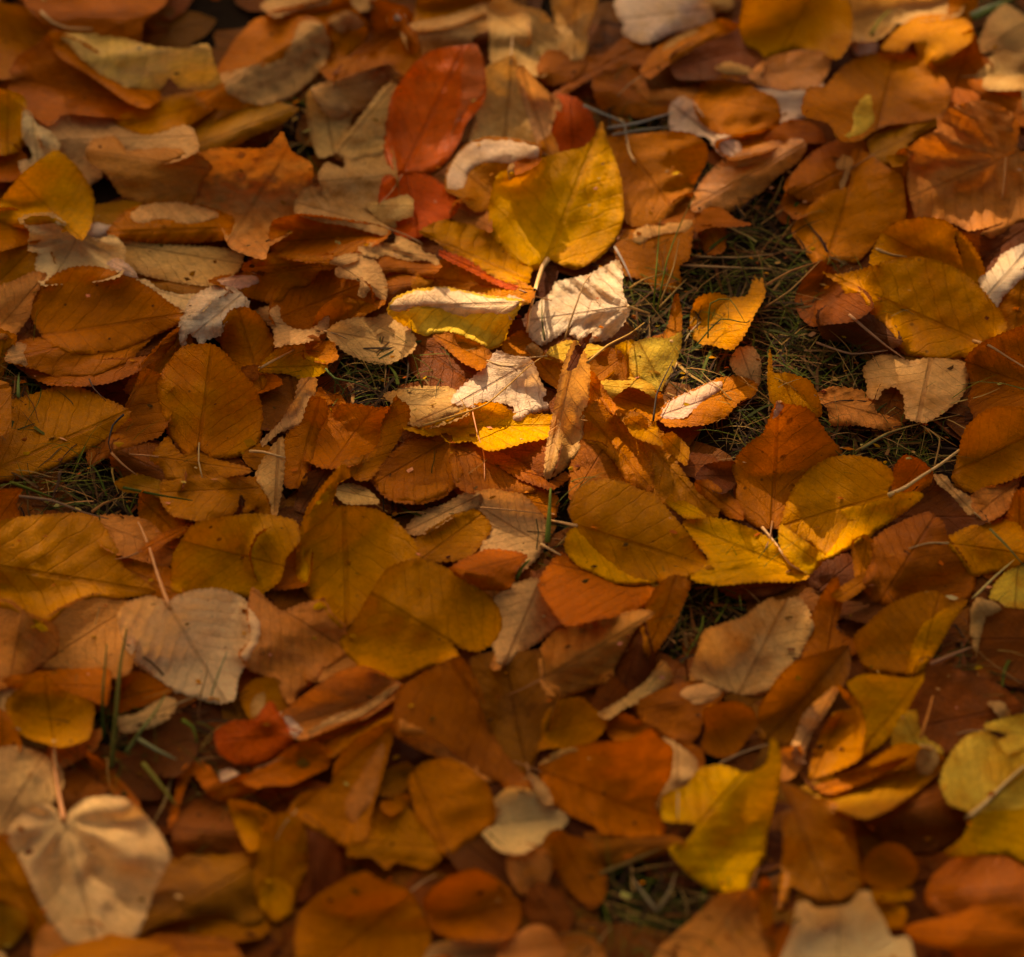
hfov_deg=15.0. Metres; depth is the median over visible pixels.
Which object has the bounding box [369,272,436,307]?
fallen leaf
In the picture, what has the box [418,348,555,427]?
twig
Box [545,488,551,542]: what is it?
grass blade
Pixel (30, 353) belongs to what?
fallen leaf
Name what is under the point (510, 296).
fallen leaf
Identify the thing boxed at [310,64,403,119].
fallen leaf
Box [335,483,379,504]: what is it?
fallen leaf
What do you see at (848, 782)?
fallen leaf
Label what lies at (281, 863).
fallen leaf
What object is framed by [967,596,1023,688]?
fallen leaf
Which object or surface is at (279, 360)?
fallen leaf
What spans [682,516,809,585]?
fallen leaf
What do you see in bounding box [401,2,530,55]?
fallen leaf
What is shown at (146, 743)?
grass blade
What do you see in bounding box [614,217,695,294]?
fallen leaf
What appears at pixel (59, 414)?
fallen leaf
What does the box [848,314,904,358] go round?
twig
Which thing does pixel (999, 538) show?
grass blade
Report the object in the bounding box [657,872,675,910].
grass blade
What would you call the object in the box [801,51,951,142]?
fallen leaf
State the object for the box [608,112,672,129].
twig
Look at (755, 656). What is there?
fallen leaf
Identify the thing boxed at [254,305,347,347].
fallen leaf
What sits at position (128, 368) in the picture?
fallen leaf
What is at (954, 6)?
fallen leaf
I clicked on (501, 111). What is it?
fallen leaf
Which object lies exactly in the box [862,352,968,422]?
fallen leaf
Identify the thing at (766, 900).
fallen leaf
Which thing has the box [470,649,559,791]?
fallen leaf
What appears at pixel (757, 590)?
fallen leaf
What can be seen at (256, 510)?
fallen leaf
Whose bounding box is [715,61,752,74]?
fallen leaf
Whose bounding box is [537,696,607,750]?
fallen leaf
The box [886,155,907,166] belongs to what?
fallen leaf
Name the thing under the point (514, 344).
fallen leaf
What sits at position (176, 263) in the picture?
fallen leaf
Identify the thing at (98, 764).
fallen leaf
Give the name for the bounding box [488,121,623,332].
fallen leaf
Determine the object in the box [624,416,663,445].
fallen leaf
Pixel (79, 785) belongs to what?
fallen leaf
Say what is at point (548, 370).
fallen leaf
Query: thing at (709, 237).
fallen leaf
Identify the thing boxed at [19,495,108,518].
twig
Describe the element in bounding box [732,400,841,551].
fallen leaf
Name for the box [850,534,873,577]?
fallen leaf
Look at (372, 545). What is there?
fallen leaf
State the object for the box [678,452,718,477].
fallen leaf
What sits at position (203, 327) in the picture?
fallen leaf
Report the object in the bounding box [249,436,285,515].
fallen leaf
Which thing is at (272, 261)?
fallen leaf
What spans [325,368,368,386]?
grass blade
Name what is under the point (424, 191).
fallen leaf
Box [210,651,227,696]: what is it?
grass blade
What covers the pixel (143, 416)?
fallen leaf
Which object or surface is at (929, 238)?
fallen leaf
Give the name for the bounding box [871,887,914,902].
fallen leaf
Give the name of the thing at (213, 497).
fallen leaf
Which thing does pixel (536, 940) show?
fallen leaf
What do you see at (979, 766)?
fallen leaf
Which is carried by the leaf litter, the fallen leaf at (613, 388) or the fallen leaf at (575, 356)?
the fallen leaf at (613, 388)
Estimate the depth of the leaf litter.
1.79 m
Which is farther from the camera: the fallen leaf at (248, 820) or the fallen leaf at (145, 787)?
the fallen leaf at (145, 787)
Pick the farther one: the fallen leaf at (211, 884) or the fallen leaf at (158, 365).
the fallen leaf at (158, 365)
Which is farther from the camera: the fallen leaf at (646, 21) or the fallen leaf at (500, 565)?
the fallen leaf at (646, 21)
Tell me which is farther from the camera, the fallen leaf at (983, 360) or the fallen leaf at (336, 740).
the fallen leaf at (983, 360)
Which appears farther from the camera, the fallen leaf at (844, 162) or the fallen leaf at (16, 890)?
the fallen leaf at (844, 162)
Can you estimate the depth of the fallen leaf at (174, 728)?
1.73 m
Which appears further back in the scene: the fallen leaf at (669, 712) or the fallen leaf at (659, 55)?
the fallen leaf at (659, 55)
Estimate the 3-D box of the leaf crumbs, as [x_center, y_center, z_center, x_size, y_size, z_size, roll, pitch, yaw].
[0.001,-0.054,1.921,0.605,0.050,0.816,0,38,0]
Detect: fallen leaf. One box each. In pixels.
[0,2,53,79]
[0,88,26,154]
[0,140,27,181]
[0,150,94,240]
[0,206,29,250]
[0,244,55,284]
[0,271,47,340]
[0,328,17,379]
[0,382,131,482]
[0,488,22,520]
[0,511,154,623]
[0,598,59,689]
[0,686,17,710]
[0,708,21,752]
[0,745,64,835]
[0,834,48,942]
[0,902,28,950]
[1,83,71,124]
[2,667,110,705]
[3,324,178,376]
[4,747,170,944]
[5,673,94,769]
[6,29,135,125]
[16,326,177,386]
[18,110,60,174]
[18,212,126,285]
[22,0,167,41]
[29,728,101,775]
[31,265,183,354]
[32,920,103,956]
[37,97,199,185]
[40,10,221,89]
[40,592,138,678]
[47,768,107,816]
[48,29,162,108]
[85,136,211,204]
[85,366,171,466]
[87,222,111,238]
[87,752,140,807]
[93,200,142,224]
[93,514,180,566]
[106,201,234,244]
[107,258,137,277]
[109,438,187,491]
[114,89,212,134]
[114,473,161,497]
[115,523,193,559]
[115,671,172,713]
[117,521,259,704]
[117,755,164,800]
[118,693,200,732]
[120,239,243,286]
[121,557,183,599]
[123,326,192,394]
[128,713,197,777]
[129,273,228,297]
[129,435,252,479]
[136,278,211,313]
[137,490,184,539]
[137,933,243,956]
[139,851,266,934]
[148,916,270,942]
[156,343,263,477]
[159,474,270,521]
[167,757,283,827]
[170,513,300,597]
[171,796,256,858]
[178,285,249,345]
[188,102,298,151]
[193,132,313,259]
[195,16,332,110]
[208,264,321,303]
[214,701,302,765]
[219,306,277,391]
[228,798,272,851]
[237,586,347,706]
[239,676,287,725]
[241,250,330,272]
[241,364,259,379]
[241,740,332,788]
[242,443,269,469]
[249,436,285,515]
[249,525,313,590]
[252,477,270,513]
[253,812,307,922]
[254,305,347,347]
[257,373,282,393]
[258,343,327,378]
[260,0,332,17]
[260,377,317,447]
[267,0,357,31]
[268,213,390,263]
[268,252,374,329]
[275,719,395,847]
[277,506,305,525]
[279,665,400,739]
[284,395,328,488]
[293,468,334,514]
[294,186,422,243]
[294,871,436,956]
[295,464,420,628]
[295,814,345,906]
[302,296,385,364]
[304,403,396,469]
[305,683,404,756]
[306,90,352,157]
[307,655,356,682]
[308,684,400,735]
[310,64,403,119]
[315,387,345,404]
[318,147,398,214]
[319,30,421,80]
[320,236,366,270]
[327,10,368,61]
[327,313,416,364]
[329,253,358,265]
[331,0,413,74]
[333,81,397,161]
[335,255,387,299]
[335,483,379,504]
[339,557,501,682]
[340,395,410,481]
[346,803,441,869]
[350,0,375,11]
[358,235,439,265]
[360,255,441,278]
[365,194,413,228]
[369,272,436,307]
[370,433,463,504]
[377,761,414,797]
[378,43,486,204]
[378,172,459,238]
[380,794,409,815]
[383,385,468,428]
[386,286,521,349]
[387,9,419,54]
[393,656,537,792]
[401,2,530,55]
[403,402,552,451]
[404,492,482,535]
[407,327,479,390]
[408,757,495,858]
[410,259,535,302]
[413,0,490,31]
[413,395,465,426]
[414,508,491,562]
[419,219,532,284]
[424,868,522,941]
[424,936,509,956]
[430,331,515,370]
[439,250,551,300]
[444,136,541,211]
[447,828,524,898]
[448,411,541,493]
[449,197,492,232]
[449,548,527,591]
[451,349,549,420]
[452,487,559,519]
[455,568,516,670]
[468,36,541,154]
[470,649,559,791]
[473,30,490,66]
[475,488,560,577]
[482,786,569,854]
[486,0,563,76]
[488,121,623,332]
[492,577,563,667]
[494,459,570,489]
[497,923,565,956]
[499,438,561,476]
[502,330,538,356]
[506,841,552,894]
[507,163,514,180]
[507,294,522,319]
[507,609,655,698]
[512,157,541,174]
[513,728,673,837]
[516,65,561,154]
[518,340,602,360]
[522,259,649,345]
[522,773,553,804]
[523,882,574,938]
[525,342,563,388]
[536,49,587,85]
[537,552,655,626]
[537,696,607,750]
[540,828,607,908]
[543,340,590,479]
[550,36,650,103]
[551,0,597,60]
[551,93,596,151]
[551,478,714,585]
[560,934,605,956]
[566,333,591,370]
[568,439,624,499]
[580,400,654,491]
[584,831,684,867]
[587,369,621,416]
[589,347,626,380]
[591,67,685,119]
[591,673,628,711]
[597,660,673,719]
[601,339,646,393]
[601,376,655,399]
[605,713,649,740]
[606,118,707,227]
[612,384,663,420]
[613,0,714,43]
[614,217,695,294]
[614,622,656,708]
[615,409,719,517]
[617,18,737,96]
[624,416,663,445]
[628,332,682,390]
[632,681,724,744]
[633,78,698,102]
[639,574,691,657]
[648,293,682,337]
[654,866,769,956]
[656,193,697,224]
[657,375,757,427]
[659,737,704,780]
[660,431,689,465]
[660,737,780,892]
[661,737,697,819]
[666,494,705,518]
[668,96,741,157]
[670,16,767,83]
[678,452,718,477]
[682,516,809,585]
[684,275,765,350]
[689,596,813,696]
[691,138,806,212]
[692,75,781,141]
[694,207,750,232]
[694,479,743,520]
[695,460,736,493]
[697,225,726,255]
[701,701,758,758]
[706,0,733,11]
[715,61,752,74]
[715,119,793,160]
[718,581,794,600]
[730,346,761,387]
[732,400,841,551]
[739,0,852,59]
[747,49,831,90]
[748,83,823,123]
[758,645,850,747]
[758,876,790,956]
[758,887,773,931]
[761,524,825,574]
[762,119,826,143]
[767,349,822,417]
[777,781,867,911]
[779,745,803,780]
[780,449,959,560]
[781,184,812,219]
[781,890,914,956]
[783,139,868,203]
[791,148,906,264]
[791,686,838,765]
[795,261,873,326]
[798,743,946,819]
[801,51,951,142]
[801,576,856,658]
[807,550,861,597]
[807,685,865,779]
[815,305,902,355]
[815,755,911,794]
[817,386,903,430]
[822,256,1023,367]
[831,570,869,602]
[836,155,852,188]
[840,583,893,623]
[847,671,924,757]
[849,0,901,42]
[850,38,878,55]
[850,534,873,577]
[851,116,936,168]
[853,590,967,676]
[854,773,971,855]
[861,842,918,892]
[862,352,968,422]
[863,511,976,604]
[866,384,908,423]
[868,216,985,286]
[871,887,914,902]
[874,900,907,928]
[879,477,987,535]
[881,14,973,67]
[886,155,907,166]
[890,148,914,219]
[890,710,942,754]
[891,454,932,492]
[893,0,964,23]
[904,903,1023,956]
[906,100,1023,238]
[908,656,1021,757]
[909,518,1023,576]
[915,744,938,775]
[924,854,1023,916]
[929,29,992,108]
[933,474,990,523]
[939,730,1023,863]
[947,0,977,23]
[951,406,1023,492]
[954,221,1023,272]
[956,713,1023,753]
[961,49,1023,90]
[964,325,1023,417]
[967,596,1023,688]
[968,79,1023,127]
[970,472,1022,521]
[978,3,1023,53]
[978,244,1023,306]
[987,701,1009,718]
[989,565,1023,608]
[997,268,1023,330]
[1004,487,1023,530]
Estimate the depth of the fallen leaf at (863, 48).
2.19 m
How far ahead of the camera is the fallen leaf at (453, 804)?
1.70 m
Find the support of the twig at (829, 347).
on the ground at (227, 14)
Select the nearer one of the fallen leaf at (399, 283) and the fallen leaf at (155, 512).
the fallen leaf at (155, 512)
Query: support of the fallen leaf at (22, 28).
on the leaf litter
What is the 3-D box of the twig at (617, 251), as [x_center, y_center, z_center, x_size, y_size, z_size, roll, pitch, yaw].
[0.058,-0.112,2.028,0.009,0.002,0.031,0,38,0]
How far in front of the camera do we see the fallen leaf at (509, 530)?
1.86 m
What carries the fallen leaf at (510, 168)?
on the fallen leaf at (542, 214)
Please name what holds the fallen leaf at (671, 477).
on the leaf litter
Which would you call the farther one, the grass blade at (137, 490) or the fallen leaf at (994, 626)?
the grass blade at (137, 490)
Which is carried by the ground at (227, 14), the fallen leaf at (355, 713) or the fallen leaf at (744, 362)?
the fallen leaf at (744, 362)
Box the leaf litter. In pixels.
[0,0,1023,956]
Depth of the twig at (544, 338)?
1.98 m
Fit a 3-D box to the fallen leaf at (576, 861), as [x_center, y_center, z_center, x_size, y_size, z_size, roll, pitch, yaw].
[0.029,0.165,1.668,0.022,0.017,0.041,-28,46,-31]
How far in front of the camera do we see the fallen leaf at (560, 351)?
1.97 m
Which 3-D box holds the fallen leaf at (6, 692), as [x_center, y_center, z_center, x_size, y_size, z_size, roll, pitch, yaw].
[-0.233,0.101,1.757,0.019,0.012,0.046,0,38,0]
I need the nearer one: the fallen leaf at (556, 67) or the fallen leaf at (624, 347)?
the fallen leaf at (624, 347)
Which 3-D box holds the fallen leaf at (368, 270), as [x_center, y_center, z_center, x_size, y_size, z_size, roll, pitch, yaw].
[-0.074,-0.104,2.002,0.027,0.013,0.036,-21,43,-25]
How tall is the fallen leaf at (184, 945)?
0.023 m
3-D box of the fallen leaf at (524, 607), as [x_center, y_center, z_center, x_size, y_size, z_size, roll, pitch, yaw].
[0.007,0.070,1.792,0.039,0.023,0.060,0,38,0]
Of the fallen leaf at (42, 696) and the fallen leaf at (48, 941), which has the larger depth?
the fallen leaf at (42, 696)
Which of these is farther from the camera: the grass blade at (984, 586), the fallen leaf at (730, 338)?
the fallen leaf at (730, 338)
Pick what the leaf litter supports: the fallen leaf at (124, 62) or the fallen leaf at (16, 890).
the fallen leaf at (16, 890)
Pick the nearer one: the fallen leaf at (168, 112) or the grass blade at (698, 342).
the grass blade at (698, 342)
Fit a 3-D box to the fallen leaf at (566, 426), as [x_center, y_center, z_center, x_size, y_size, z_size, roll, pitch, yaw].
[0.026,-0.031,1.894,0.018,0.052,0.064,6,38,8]
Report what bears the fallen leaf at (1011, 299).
on the leaf litter
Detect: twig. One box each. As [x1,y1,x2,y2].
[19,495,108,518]
[89,378,105,400]
[91,496,123,512]
[108,414,123,451]
[110,452,136,474]
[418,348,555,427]
[480,507,542,513]
[541,305,545,340]
[564,275,590,340]
[583,104,626,141]
[586,322,644,363]
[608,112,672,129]
[612,126,673,135]
[614,246,632,281]
[629,273,662,289]
[652,360,672,421]
[718,743,768,763]
[816,342,887,354]
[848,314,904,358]
[919,696,932,738]
[930,646,972,664]
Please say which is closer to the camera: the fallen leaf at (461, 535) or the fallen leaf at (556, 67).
the fallen leaf at (461, 535)
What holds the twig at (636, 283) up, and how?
on the fallen leaf at (634, 255)
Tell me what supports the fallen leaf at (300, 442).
on the leaf litter
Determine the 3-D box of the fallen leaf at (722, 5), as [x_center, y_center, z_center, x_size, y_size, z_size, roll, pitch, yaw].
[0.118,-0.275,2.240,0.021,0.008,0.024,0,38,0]
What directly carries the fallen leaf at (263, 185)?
on the leaf litter
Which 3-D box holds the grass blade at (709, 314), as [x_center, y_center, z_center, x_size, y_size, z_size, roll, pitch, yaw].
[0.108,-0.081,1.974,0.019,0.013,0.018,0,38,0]
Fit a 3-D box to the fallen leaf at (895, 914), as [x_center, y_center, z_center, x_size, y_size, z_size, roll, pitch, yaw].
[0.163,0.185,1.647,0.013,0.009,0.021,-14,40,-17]
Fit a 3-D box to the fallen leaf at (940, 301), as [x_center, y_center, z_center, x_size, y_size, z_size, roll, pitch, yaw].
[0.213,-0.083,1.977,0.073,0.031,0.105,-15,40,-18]
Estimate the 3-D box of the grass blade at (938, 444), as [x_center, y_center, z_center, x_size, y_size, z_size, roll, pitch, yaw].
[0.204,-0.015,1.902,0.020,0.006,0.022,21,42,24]
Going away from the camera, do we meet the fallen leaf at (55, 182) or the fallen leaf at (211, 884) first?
the fallen leaf at (211, 884)
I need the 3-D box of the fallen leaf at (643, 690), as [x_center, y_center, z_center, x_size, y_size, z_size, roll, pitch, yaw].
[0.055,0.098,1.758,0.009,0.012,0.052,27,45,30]
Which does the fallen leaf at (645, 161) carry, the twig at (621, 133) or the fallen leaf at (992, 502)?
the twig at (621, 133)
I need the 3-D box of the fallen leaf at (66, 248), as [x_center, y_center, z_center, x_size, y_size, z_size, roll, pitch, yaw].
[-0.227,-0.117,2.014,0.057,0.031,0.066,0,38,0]
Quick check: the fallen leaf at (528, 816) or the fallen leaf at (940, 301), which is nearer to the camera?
the fallen leaf at (528, 816)
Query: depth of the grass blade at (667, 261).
2.00 m
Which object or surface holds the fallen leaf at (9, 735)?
on the leaf litter
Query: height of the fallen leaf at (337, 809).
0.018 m
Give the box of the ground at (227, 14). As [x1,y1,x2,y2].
[1,0,1023,936]
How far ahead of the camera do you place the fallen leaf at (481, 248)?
2.04 m
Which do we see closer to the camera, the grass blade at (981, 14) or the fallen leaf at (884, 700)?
the fallen leaf at (884, 700)
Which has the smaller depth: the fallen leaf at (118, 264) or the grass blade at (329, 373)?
the grass blade at (329, 373)
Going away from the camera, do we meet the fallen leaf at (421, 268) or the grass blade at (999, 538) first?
the grass blade at (999, 538)
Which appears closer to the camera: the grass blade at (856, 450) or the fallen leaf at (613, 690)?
the fallen leaf at (613, 690)
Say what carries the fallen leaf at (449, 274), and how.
on the leaf litter
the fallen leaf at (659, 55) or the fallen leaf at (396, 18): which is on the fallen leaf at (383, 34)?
the fallen leaf at (396, 18)
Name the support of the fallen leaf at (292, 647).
on the leaf litter
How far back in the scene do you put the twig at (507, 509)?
1.86 m
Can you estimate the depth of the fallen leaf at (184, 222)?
2.05 m
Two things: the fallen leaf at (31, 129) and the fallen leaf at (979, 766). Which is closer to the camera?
the fallen leaf at (979, 766)
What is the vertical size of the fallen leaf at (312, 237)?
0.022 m
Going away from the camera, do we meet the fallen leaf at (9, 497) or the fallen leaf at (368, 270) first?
the fallen leaf at (9, 497)
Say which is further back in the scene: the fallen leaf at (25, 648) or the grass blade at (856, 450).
the grass blade at (856, 450)
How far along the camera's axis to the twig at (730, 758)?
1.73 m
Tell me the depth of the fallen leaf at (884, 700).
1.75 m
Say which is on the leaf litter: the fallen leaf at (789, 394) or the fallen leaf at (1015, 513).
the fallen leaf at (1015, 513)
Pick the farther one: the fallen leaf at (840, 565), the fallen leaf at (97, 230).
the fallen leaf at (97, 230)
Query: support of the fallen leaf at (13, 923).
on the leaf litter
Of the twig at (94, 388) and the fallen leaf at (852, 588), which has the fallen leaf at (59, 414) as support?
the twig at (94, 388)
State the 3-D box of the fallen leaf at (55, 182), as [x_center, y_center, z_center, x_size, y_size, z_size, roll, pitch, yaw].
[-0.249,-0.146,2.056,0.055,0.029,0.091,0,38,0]
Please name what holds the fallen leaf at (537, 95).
on the leaf litter
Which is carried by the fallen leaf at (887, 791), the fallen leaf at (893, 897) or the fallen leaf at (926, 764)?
the fallen leaf at (926, 764)
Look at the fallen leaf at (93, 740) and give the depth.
1.73 m
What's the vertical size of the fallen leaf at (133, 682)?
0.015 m
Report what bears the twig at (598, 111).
on the leaf litter
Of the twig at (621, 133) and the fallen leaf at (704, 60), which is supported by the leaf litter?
the fallen leaf at (704, 60)
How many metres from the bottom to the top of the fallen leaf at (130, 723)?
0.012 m
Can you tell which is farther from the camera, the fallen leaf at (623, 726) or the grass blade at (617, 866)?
the fallen leaf at (623, 726)
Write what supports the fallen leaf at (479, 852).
on the leaf litter
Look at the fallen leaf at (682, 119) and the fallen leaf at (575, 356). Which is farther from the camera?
the fallen leaf at (682, 119)
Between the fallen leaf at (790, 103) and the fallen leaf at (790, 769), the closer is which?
the fallen leaf at (790, 769)
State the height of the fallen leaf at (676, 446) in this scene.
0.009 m
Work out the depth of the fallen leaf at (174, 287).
2.00 m
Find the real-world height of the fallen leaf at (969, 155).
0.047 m
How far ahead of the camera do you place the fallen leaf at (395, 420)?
1.91 m
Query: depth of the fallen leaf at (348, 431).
1.92 m
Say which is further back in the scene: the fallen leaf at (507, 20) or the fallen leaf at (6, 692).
the fallen leaf at (507, 20)
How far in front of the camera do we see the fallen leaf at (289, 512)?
1.86 m
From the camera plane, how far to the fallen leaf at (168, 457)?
1.89 m
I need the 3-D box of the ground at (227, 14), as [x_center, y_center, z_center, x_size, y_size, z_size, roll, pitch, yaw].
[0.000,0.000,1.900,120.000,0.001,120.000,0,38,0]
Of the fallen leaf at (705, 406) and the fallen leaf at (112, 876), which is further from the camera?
the fallen leaf at (705, 406)
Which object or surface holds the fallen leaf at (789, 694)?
on the leaf litter
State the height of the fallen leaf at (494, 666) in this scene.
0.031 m
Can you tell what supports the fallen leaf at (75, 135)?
on the leaf litter
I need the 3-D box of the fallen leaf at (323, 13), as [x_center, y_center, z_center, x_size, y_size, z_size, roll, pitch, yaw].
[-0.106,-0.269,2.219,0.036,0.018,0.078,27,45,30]
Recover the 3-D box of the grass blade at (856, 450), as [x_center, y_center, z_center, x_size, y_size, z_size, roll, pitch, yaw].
[0.196,-0.024,1.913,0.062,0.007,0.003,-19,42,-22]
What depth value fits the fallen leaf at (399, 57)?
2.16 m
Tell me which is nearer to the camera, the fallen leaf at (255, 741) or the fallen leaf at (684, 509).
the fallen leaf at (255, 741)
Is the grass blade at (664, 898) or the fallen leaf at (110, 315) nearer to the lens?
the grass blade at (664, 898)
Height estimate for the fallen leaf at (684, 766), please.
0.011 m
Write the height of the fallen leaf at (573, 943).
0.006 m
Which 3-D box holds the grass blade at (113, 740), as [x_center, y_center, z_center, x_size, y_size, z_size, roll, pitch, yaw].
[-0.176,0.095,1.745,0.004,0.023,0.081,0,38,0]
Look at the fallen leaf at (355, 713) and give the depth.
1.74 m
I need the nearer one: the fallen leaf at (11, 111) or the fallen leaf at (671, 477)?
the fallen leaf at (671, 477)
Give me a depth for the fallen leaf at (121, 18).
2.21 m
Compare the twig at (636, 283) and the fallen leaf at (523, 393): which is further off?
the twig at (636, 283)
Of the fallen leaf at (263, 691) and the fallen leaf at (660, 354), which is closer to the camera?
the fallen leaf at (263, 691)
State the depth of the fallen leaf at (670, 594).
1.80 m
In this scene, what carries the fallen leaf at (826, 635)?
on the leaf litter
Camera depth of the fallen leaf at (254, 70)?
2.17 m
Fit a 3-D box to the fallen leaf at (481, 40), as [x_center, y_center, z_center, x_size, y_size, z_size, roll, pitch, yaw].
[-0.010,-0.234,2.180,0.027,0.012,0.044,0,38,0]
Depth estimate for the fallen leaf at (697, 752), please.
1.73 m
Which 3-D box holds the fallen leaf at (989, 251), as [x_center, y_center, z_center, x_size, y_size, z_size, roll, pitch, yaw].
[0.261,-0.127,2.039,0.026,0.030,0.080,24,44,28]
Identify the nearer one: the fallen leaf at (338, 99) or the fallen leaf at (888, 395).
the fallen leaf at (888, 395)
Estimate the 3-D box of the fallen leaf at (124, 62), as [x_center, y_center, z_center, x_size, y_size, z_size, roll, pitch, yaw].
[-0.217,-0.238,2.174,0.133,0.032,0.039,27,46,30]
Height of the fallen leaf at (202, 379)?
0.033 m
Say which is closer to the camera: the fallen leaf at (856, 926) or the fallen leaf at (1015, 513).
the fallen leaf at (856, 926)
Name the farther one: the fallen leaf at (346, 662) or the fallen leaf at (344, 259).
the fallen leaf at (344, 259)
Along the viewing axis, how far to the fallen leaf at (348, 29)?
2.21 m
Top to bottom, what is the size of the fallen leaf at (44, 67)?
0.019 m
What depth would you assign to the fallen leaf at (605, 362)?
1.95 m
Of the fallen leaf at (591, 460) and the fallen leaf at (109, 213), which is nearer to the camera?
the fallen leaf at (591, 460)
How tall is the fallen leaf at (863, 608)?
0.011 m
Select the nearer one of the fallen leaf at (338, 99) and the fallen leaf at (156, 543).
the fallen leaf at (156, 543)
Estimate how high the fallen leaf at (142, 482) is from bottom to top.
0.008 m
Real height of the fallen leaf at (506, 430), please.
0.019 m
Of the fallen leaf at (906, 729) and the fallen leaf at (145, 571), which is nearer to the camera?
the fallen leaf at (906, 729)
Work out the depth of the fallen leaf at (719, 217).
2.05 m
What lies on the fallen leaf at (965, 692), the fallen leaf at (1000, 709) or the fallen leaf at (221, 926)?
the fallen leaf at (1000, 709)
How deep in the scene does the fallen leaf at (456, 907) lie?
1.65 m
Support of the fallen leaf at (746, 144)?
on the leaf litter
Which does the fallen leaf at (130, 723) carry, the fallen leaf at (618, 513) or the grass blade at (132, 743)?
the grass blade at (132, 743)
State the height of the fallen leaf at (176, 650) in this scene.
0.038 m
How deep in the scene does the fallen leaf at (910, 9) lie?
2.23 m
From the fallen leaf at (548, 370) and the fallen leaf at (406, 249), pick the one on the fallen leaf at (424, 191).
the fallen leaf at (406, 249)
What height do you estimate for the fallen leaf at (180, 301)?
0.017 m
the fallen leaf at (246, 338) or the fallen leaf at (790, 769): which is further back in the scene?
the fallen leaf at (246, 338)
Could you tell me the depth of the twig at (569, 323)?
1.98 m
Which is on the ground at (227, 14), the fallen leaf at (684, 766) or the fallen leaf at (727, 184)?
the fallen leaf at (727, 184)
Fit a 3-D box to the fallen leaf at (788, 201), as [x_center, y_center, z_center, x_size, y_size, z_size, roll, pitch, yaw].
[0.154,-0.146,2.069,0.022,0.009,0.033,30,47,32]
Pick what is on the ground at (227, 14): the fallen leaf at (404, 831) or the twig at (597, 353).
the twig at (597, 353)
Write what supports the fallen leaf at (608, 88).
on the leaf litter
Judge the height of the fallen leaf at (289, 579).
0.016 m
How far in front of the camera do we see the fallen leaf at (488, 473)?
1.89 m
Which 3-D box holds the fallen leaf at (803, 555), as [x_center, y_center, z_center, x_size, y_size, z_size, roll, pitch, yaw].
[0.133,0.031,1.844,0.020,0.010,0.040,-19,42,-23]
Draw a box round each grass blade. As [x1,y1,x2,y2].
[9,481,51,497]
[16,373,19,398]
[101,644,106,737]
[108,629,127,768]
[122,486,192,500]
[124,694,165,753]
[137,738,176,759]
[141,762,176,805]
[181,718,197,741]
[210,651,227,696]
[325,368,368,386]
[515,559,529,580]
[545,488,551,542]
[599,848,659,875]
[632,878,657,912]
[652,222,659,311]
[656,195,694,313]
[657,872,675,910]
[658,279,685,309]
[660,240,678,303]
[681,264,770,268]
[694,306,763,346]
[695,254,771,257]
[707,299,744,337]
[764,260,820,307]
[764,260,822,286]
[855,414,959,451]
[861,429,901,449]
[869,9,890,35]
[920,425,956,466]
[969,1,1002,16]
[971,0,1011,21]
[972,559,1014,598]
[989,528,1023,565]
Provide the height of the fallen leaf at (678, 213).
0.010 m
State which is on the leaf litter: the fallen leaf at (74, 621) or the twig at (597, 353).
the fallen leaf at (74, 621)
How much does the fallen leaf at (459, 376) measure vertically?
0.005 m
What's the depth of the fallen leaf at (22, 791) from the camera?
1.71 m
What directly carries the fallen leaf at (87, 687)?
on the leaf litter
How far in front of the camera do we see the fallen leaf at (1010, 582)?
1.82 m
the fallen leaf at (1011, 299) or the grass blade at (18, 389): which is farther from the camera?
the fallen leaf at (1011, 299)
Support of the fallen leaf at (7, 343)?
on the leaf litter
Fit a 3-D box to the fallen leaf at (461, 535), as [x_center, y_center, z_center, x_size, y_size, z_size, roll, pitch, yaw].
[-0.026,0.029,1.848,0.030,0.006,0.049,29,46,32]
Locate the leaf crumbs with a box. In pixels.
[3,1,1021,956]
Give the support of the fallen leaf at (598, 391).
on the leaf litter
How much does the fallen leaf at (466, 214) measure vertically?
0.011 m
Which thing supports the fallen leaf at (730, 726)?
on the leaf litter
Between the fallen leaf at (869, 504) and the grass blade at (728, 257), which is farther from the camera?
the grass blade at (728, 257)
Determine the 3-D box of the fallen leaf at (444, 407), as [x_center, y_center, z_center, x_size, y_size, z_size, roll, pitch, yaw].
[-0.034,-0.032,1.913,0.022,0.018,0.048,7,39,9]
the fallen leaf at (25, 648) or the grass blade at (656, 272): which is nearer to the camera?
the fallen leaf at (25, 648)
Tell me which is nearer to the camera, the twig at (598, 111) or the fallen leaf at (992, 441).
the fallen leaf at (992, 441)
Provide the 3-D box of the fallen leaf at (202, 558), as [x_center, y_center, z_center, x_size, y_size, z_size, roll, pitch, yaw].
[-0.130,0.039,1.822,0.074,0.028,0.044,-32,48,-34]
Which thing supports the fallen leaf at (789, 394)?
on the ground at (227, 14)
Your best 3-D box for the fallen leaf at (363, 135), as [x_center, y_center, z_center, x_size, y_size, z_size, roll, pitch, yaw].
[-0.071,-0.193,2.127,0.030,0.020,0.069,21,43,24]
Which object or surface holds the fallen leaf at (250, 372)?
on the fallen leaf at (246, 338)
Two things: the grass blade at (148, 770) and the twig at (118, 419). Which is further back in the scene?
the twig at (118, 419)

